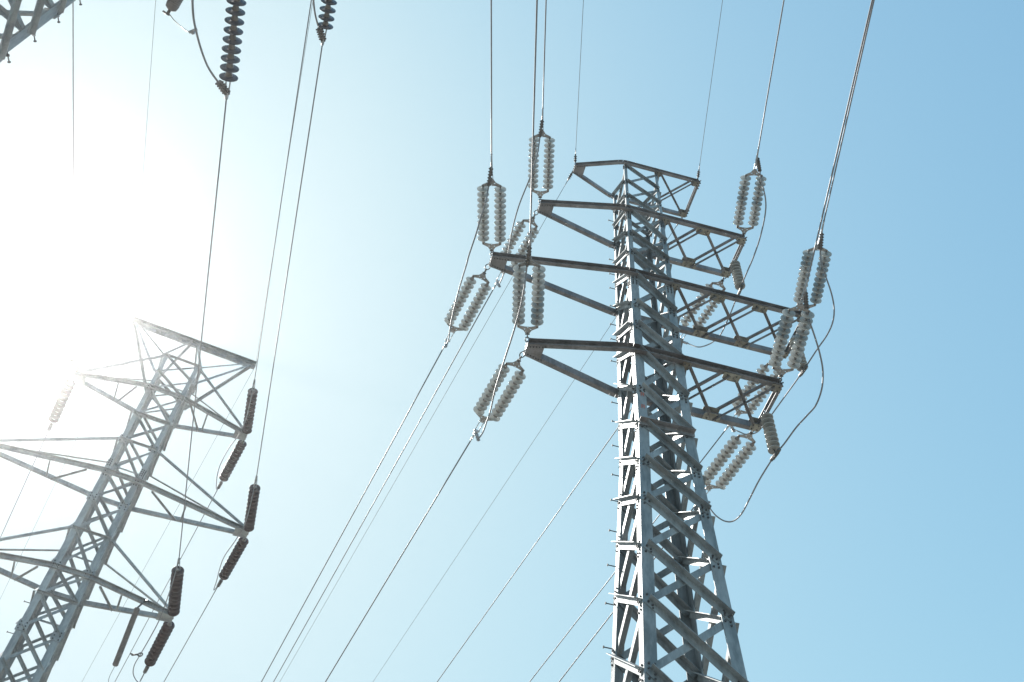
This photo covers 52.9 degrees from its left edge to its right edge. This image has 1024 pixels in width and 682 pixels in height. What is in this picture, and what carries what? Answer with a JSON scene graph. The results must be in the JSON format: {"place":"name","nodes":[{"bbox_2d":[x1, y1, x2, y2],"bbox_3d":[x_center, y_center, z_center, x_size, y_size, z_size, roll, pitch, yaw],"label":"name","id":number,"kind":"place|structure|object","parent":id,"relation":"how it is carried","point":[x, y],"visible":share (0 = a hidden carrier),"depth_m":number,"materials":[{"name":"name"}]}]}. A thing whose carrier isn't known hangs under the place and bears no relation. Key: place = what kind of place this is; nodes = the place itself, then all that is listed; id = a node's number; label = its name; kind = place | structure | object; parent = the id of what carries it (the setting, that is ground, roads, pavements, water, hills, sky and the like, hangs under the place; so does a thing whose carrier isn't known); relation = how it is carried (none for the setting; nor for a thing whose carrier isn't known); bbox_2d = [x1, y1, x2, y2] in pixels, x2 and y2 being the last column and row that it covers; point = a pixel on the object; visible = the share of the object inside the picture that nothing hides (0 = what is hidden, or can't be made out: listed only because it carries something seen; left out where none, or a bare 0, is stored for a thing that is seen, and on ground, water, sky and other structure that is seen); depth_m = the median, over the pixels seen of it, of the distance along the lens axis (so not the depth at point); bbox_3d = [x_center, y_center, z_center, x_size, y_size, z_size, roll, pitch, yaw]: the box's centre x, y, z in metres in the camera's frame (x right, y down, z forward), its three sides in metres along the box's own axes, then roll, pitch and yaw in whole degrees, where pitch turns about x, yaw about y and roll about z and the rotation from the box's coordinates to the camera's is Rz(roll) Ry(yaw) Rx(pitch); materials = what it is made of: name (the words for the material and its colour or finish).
{"place":"outdoors","nodes":[
{"label":"outdoors","id":0,"kind":"place"},
{"bbox_2d":[0,0,1023,681],"label":"sky","id":1,"kind":"structure","parent":0,"point":[883,541],"materials":[{"name":"blue"}]},
{"label":"ground","id":2,"kind":"structure","parent":0,"visible":0},
{"bbox_2d":[0,0,81,62],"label":"lattice tower","id":3,"kind":"structure","parent":2,"relation":"on","point":[40,14],"depth_m":11.79,"materials":[{"name":"grey metal"}]},
{"bbox_2d":[162,0,197,34],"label":"surge arrester","id":4,"kind":"object","parent":3,"relation":"attached to","point":[172,5],"visible":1,"depth_m":13.67,"materials":[{"name":"metal"}]},
{"bbox_2d":[219,0,245,99],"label":"insulator string","id":5,"kind":"object","parent":3,"relation":"attached to","point":[231,49],"visible":1,"depth_m":14.08,"materials":[{"name":"ceramic"}]},
{"bbox_2d":[191,0,230,94],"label":"jumper cable","id":6,"kind":"object","parent":5,"relation":"attached to","point":[222,88],"visible":1,"depth_m":14.20,"materials":[{"name":"metal"}]},
{"bbox_2d":[317,0,336,45],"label":"insulator string","id":7,"kind":"object","parent":3,"relation":"attached to","point":[326,17],"visible":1,"depth_m":16.69,"materials":[{"name":"ceramic"}]},
{"bbox_2d":[312,0,326,41],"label":"jumper cable","id":8,"kind":"object","parent":7,"relation":"attached to","point":[321,34],"visible":1,"depth_m":16.84,"materials":[{"name":"metal"}]},
{"bbox_2d":[0,317,256,681],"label":"lattice tower","id":9,"kind":"structure","parent":2,"relation":"on","point":[45,590],"depth_m":23.68,"materials":[{"name":"grey metal"}]},
{"bbox_2d":[49,373,74,423],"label":"insulator string","id":10,"kind":"object","parent":9,"relation":"attached to","point":[62,400],"visible":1,"depth_m":26.45,"materials":[{"name":"white ceramic"}]},
{"bbox_2d":[0,431,48,537],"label":"conductor wire","id":11,"kind":"object","parent":10,"relation":"attached to","point":[22,487],"visible":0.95,"depth_m":28.36,"materials":[{"name":"metal"}]},
{"bbox_2d":[0,321,132,598],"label":"ground wire","id":12,"kind":"object","parent":9,"relation":"attached to","point":[71,449],"visible":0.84,"depth_m":31.01,"materials":[{"name":"grey metal"}]},
{"bbox_2d":[108,599,147,681],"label":"surge arrester","id":13,"kind":"object","parent":9,"relation":"attached to","point":[125,638],"visible":1,"depth_m":21.44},
{"bbox_2d":[133,0,155,315],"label":"ground wire","id":14,"kind":"object","parent":9,"relation":"attached to","point":[144,152],"visible":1,"depth_m":24.96,"materials":[{"name":"grey metal"}]},
{"bbox_2d":[144,617,174,666],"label":"insulator string","id":15,"kind":"object","parent":9,"relation":"attached to","point":[159,643],"visible":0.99,"depth_m":22.55,"materials":[{"name":"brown ceramic"}]},
{"bbox_2d":[130,564,177,681],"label":"jumper cable","id":16,"kind":"object","parent":15,"relation":"hanging from","point":[146,668],"visible":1,"depth_m":21.89,"materials":[{"name":"metal"}]},
{"bbox_2d":[82,367,254,680],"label":"ground wire","id":17,"kind":"object","parent":9,"relation":"attached to","point":[170,520],"visible":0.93,"depth_m":32.65,"materials":[{"name":"grey metal"}]},
{"bbox_2d":[167,558,183,618],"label":"insulator string","id":18,"kind":"object","parent":9,"relation":"attached to","point":[174,602],"visible":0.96,"depth_m":21.49,"materials":[{"name":"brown ceramic"}]},
{"bbox_2d":[179,100,226,558],"bbox_3d":[-5.419,0.488,17.794,0.023,0.337,10.444,14,-54,-6],"label":"conductor wire","id":19,"kind":"object","parent":18,"relation":"attached to","point":[203,315],"visible":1,"depth_m":16.96,"materials":[{"name":"metal"}]},
{"bbox_2d":[219,434,247,482],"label":"insulator string","id":20,"kind":"object","parent":9,"relation":"attached to","point":[233,459],"visible":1,"depth_m":27.34,"materials":[{"name":"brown ceramic"}]},
{"bbox_2d":[115,489,217,680],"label":"conductor wire","id":21,"kind":"object","parent":20,"relation":"attached to","point":[163,590],"visible":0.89,"depth_m":30.36,"materials":[{"name":"metal"}]},
{"bbox_2d":[216,384,253,489],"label":"jumper cable","id":22,"kind":"object","parent":20,"relation":"hanging from","point":[219,485],"visible":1,"depth_m":26.36,"materials":[{"name":"metal"}]},
{"bbox_2d":[219,534,248,580],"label":"insulator string","id":23,"kind":"object","parent":9,"relation":"attached to","point":[240,546],"visible":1,"depth_m":25.03,"materials":[{"name":"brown ceramic"}]},
{"bbox_2d":[164,587,217,681],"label":"conductor wire","id":24,"kind":"object","parent":23,"relation":"attached to","point":[191,633],"visible":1,"depth_m":26.75,"materials":[{"name":"metal"}]},
{"bbox_2d":[213,481,255,589],"bbox_3d":[-6.622,4.844,24.356,0.202,0.700,4.089,21,-55,-11],"label":"jumper cable","id":25,"kind":"object","parent":23,"relation":"hanging from","point":[219,583],"visible":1,"depth_m":23.89,"materials":[{"name":"metal"}]},
{"bbox_2d":[242,379,257,437],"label":"insulator string","id":26,"kind":"object","parent":9,"relation":"attached to","point":[247,427],"visible":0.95,"depth_m":26.29,"materials":[{"name":"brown ceramic"}]},
{"bbox_2d":[254,0,312,379],"bbox_3d":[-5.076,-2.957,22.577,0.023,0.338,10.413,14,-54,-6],"label":"conductor wire","id":27,"kind":"object","parent":26,"relation":"attached to","point":[284,181],"visible":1,"depth_m":22.10,"materials":[{"name":"metal"}]},
{"bbox_2d":[243,476,259,533],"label":"insulator string","id":28,"kind":"object","parent":9,"relation":"attached to","point":[249,524],"visible":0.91,"depth_m":23.96,"materials":[{"name":"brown ceramic"}]},
{"bbox_2d":[256,46,322,476],"bbox_3d":[-4.474,-0.913,20.226,0.023,0.340,10.556,14,-54,-6],"label":"conductor wire","id":29,"kind":"object","parent":28,"relation":"attached to","point":[291,249],"visible":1,"depth_m":19.47,"materials":[{"name":"metal"}]},
{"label":"insulator string","id":30,"kind":"object","parent":9,"relation":"attached to","visible":0},
{"bbox_2d":[30,319,72,431],"bbox_3d":[-11.574,1.100,25.640,0.398,0.950,4.052,20,-55,-10],"label":"jumper cable","id":31,"kind":"object","parent":30,"relation":"hanging from","point":[49,426],"visible":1,"depth_m":25.16,"materials":[{"name":"metal"}]},
{"bbox_2d":[72,2,73,313],"bbox_3d":[-9.314,-4.374,21.864,0.023,0.335,9.858,14,-54,-6],"label":"conductor wire","id":32,"kind":"object","parent":30,"relation":"attached to","point":[73,143],"visible":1,"depth_m":21.90,"materials":[{"name":"metal"}]},
{"bbox_2d":[489,160,801,681],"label":"lattice tower","id":33,"kind":"structure","parent":2,"relation":"on","point":[662,357],"depth_m":20.22,"materials":[{"name":"metal"}]},
{"bbox_2d":[442,261,490,349],"bbox_3d":[-1.046,-0.833,23.838,0.630,0.260,2.830,23,-58,-12],"label":"insulator string","id":34,"kind":"object","parent":33,"relation":"attached to","point":[473,308],"visible":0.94,"depth_m":23.74,"materials":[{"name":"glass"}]},
{"bbox_2d":[261,350,442,681],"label":"conductor wire","id":35,"kind":"object","parent":34,"relation":"attached to","point":[355,509],"visible":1,"depth_m":27.53,"materials":[{"name":"metal"}]},
{"bbox_2d":[444,167,492,347],"bbox_3d":[-1.030,-1.521,22.701,0.141,1.070,4.768,13,-54,-6],"label":"jumper cable","id":36,"kind":"object","parent":34,"relation":"hanging from","point":[490,171],"visible":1,"depth_m":21.86,"materials":[{"name":"metal"}]},
{"bbox_2d":[477,154,505,256],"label":"insulator string","id":37,"kind":"object","parent":33,"relation":"attached to","point":[499,217],"visible":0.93,"depth_m":22.40,"materials":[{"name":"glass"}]},
{"bbox_2d":[490,0,491,154],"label":"conductor wire","id":38,"kind":"object","parent":37,"relation":"attached to","point":[491,67],"visible":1,"depth_m":20.35,"materials":[{"name":"metal"}]},
{"bbox_2d":[470,349,526,440],"bbox_3d":[-0.283,1.116,21.541,0.630,0.260,2.810,23,-58,-12],"label":"insulator string","id":39,"kind":"object","parent":33,"relation":"attached to","point":[503,401],"visible":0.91,"depth_m":21.46,"materials":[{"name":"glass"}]},
{"bbox_2d":[325,441,470,681],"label":"conductor wire","id":40,"kind":"object","parent":39,"relation":"attached to","point":[401,556],"visible":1,"depth_m":24.27,"materials":[{"name":"metal"}]},
{"bbox_2d":[474,246,531,440],"bbox_3d":[-0.217,0.383,20.451,0.172,0.937,4.885,13,-54,-5],"label":"jumper cable","id":41,"kind":"object","parent":39,"relation":"hanging from","point":[527,264],"visible":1,"depth_m":19.63,"materials":[{"name":"metal"}]},
{"bbox_2d":[492,207,539,289],"bbox_3d":[0.110,-2.375,26.365,0.630,0.260,2.790,23,-58,-12],"label":"insulator string","id":42,"kind":"object","parent":33,"relation":"attached to","point":[516,233],"visible":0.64,"depth_m":26.16,"materials":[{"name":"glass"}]},
{"bbox_2d":[273,290,492,681],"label":"conductor wire","id":43,"kind":"object","parent":42,"relation":"attached to","point":[388,476],"visible":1,"depth_m":30.78,"materials":[{"name":"metal"}]},
{"bbox_2d":[496,120,543,287],"bbox_3d":[0.125,-3.022,25.180,0.203,1.206,4.766,13,-54,-5],"label":"jumper cable","id":44,"kind":"object","parent":42,"relation":"hanging from","point":[541,124],"visible":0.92,"depth_m":24.39,"materials":[{"name":"metal"}]},
{"bbox_2d":[512,232,545,346],"bbox_3d":[0.323,-0.939,20.038,0.630,0.260,2.750,3,-53,2],"label":"insulator string","id":45,"kind":"object","parent":33,"relation":"attached to","point":[538,293],"visible":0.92,"depth_m":20.03,"materials":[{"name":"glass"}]},
{"bbox_2d":[530,0,537,231],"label":"conductor wire","id":46,"kind":"object","parent":45,"relation":"attached to","point":[533,112],"visible":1,"depth_m":17.73,"materials":[{"name":"metal"}]},
{"bbox_2d":[528,108,554,204],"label":"insulator string","id":47,"kind":"object","parent":33,"relation":"attached to","point":[548,166],"visible":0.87,"depth_m":24.92,"materials":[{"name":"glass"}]},
{"bbox_2d":[542,0,546,107],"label":"conductor wire","id":48,"kind":"object","parent":47,"relation":"attached to","point":[544,53],"visible":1,"depth_m":23.29,"materials":[{"name":"metal"}]},
{"bbox_2d":[697,164,699,180],"bbox_3d":[5.025,-4.495,27.748,0.092,0.124,0.660,3,-53,2],"label":"wire clamp","id":49,"kind":"object","parent":33,"relation":"attached to","point":[698,173],"visible":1,"depth_m":27.71,"materials":[{"name":"grey metal"}]},
{"bbox_2d":[700,0,722,160],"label":"ground wire","id":50,"kind":"object","parent":49,"relation":"attached to","point":[711,79],"visible":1,"depth_m":26.12,"materials":[{"name":"grey metal"}]},
{"bbox_2d":[680,277,725,338],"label":"insulator string","id":51,"kind":"object","parent":33,"relation":"attached to","point":[705,314],"visible":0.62,"depth_m":27.08,"materials":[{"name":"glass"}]},
{"bbox_2d":[437,406,632,681],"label":"conductor wire","id":52,"kind":"object","parent":51,"relation":"attached to","point":[532,547],"visible":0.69,"depth_m":32.22,"materials":[{"name":"metal"}]},
{"bbox_2d":[702,422,758,493],"bbox_3d":[4.636,2.719,22.343,0.630,0.260,2.670,22,-58,-12],"label":"insulator string","id":53,"kind":"object","parent":33,"relation":"attached to","point":[717,464],"visible":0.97,"depth_m":22.21,"materials":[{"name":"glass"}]},
{"bbox_2d":[559,507,693,681],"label":"conductor wire","id":54,"kind":"object","parent":53,"relation":"attached to","point":[599,629],"visible":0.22,"depth_m":25.66,"materials":[{"name":"metal"}]},
{"bbox_2d":[730,259,744,294],"bbox_3d":[5.627,-1.655,25.696,0.260,1.371,0.292,-23,-57,19],"label":"jumper insulator","id":55,"kind":"object","parent":33,"relation":"hanging from","point":[736,271],"visible":1,"depth_m":25.56,"materials":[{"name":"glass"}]},
{"bbox_2d":[683,157,766,347],"bbox_3d":[5.447,-1.773,25.692,0.684,1.379,5.617,13,-54,-5],"label":"jumper cable","id":56,"kind":"object","parent":55,"relation":"attached to","point":[759,170],"visible":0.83,"depth_m":24.70,"materials":[{"name":"metal"}]},
{"bbox_2d":[733,147,766,237],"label":"insulator string","id":57,"kind":"object","parent":33,"relation":"attached to","point":[742,198],"visible":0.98,"depth_m":25.17,"materials":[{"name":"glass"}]},
{"bbox_2d":[758,0,784,147],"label":"conductor wire","id":58,"kind":"object","parent":57,"relation":"attached to","point":[771,73],"visible":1,"depth_m":23.23,"materials":[{"name":"metal"}]},
{"bbox_2d":[724,351,786,430],"bbox_3d":[5.854,1.241,24.836,0.630,0.260,2.690,23,-58,-12],"label":"insulator string","id":59,"kind":"object","parent":33,"relation":"attached to","point":[751,384],"visible":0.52,"depth_m":24.80,"materials":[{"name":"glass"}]},
{"bbox_2d":[529,431,724,681],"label":"conductor wire","id":60,"kind":"object","parent":59,"relation":"attached to","point":[611,577],"visible":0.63,"depth_m":29.19,"materials":[{"name":"metal"}]},
{"bbox_2d":[761,410,780,460],"bbox_3d":[5.244,1.868,20.882,0.299,1.391,0.260,-23,-57,19],"label":"jumper insulator","id":61,"kind":"object","parent":33,"relation":"hanging from","point":[771,437],"visible":1,"depth_m":20.76,"materials":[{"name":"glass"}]},
{"bbox_2d":[769,279,814,383],"bbox_3d":[5.516,-0.112,20.256,0.630,0.260,2.690,5,-53,1],"label":"insulator string","id":62,"kind":"object","parent":33,"relation":"attached to","point":[782,337],"visible":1,"depth_m":20.26,"materials":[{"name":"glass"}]},
{"bbox_2d":[708,291,823,522],"bbox_3d":[5.274,1.698,20.906,0.917,1.172,5.756,13,-54,-6],"label":"jumper cable","id":63,"kind":"object","parent":62,"relation":"hanging from","point":[806,304],"visible":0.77,"depth_m":20.06,"materials":[{"name":"metal"}]},
{"bbox_2d":[807,0,872,278],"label":"conductor wire","id":64,"kind":"object","parent":62,"relation":"attached to","point":[868,16],"visible":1,"depth_m":17.63,"materials":[{"name":"metal"}]},
{"bbox_2d":[789,335,807,376],"bbox_3d":[6.488,0.286,23.323,0.287,1.350,0.264,-23,-57,19],"label":"jumper insulator","id":65,"kind":"object","parent":33,"relation":"hanging from","point":[802,368],"visible":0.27,"depth_m":22.97,"materials":[{"name":"ceramic"}]},
{"bbox_2d":[730,233,834,433],"bbox_3d":[6.329,0.309,23.407,0.781,1.231,5.714,13,-54,-5],"label":"jumper cable","id":66,"kind":"object","parent":65,"relation":"hanging from","point":[820,247],"visible":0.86,"depth_m":22.40,"materials":[{"name":"metal"}]},
{"bbox_2d":[793,221,831,308],"bbox_3d":[6.674,-1.537,22.793,0.630,0.260,2.590,2,-53,3],"label":"insulator string","id":67,"kind":"object","parent":33,"relation":"attached to","point":[818,284],"visible":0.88,"depth_m":22.82,"materials":[{"name":"ceramic"}]},
{"bbox_2d":[823,0,874,220],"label":"conductor wire","id":68,"kind":"object","parent":67,"relation":"attached to","point":[849,109],"visible":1,"depth_m":20.45,"materials":[{"name":"metal"}]},
{"bbox_3d":[1.704,-4.898,27.699,0.092,0.124,0.660,2,-53,2],"label":"wire clamp","id":69,"kind":"object","parent":33,"relation":"attached to","visible":0},
{"bbox_2d":[576,0,583,140],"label":"ground wire","id":70,"kind":"object","parent":69,"relation":"attached to","point":[579,72],"visible":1,"depth_m":26.26,"materials":[{"name":"grey metal"}]},
{"bbox_3d":[1.583,-4.485,28.002,0.092,0.124,0.660,23,-58,-12],"label":"wire clamp","id":71,"kind":"object","parent":33,"relation":"attached to","visible":0},
{"bbox_2d":[280,186,564,680],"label":"ground wire","id":72,"kind":"object","parent":71,"relation":"attached to","point":[415,445],"visible":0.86,"depth_m":33.54,"materials":[{"name":"grey metal"}]},
{"bbox_3d":[4.657,-3.326,28.615,0.092,0.124,0.660,23,-58,-12],"label":"wire clamp","id":73,"kind":"object","parent":33,"relation":"attached to","visible":0},
{"bbox_2d":[374,233,671,679],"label":"ground wire","id":74,"kind":"object","parent":73,"relation":"attached to","point":[500,490],"visible":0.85,"depth_m":34.91,"materials":[{"name":"grey metal"}]}
]}

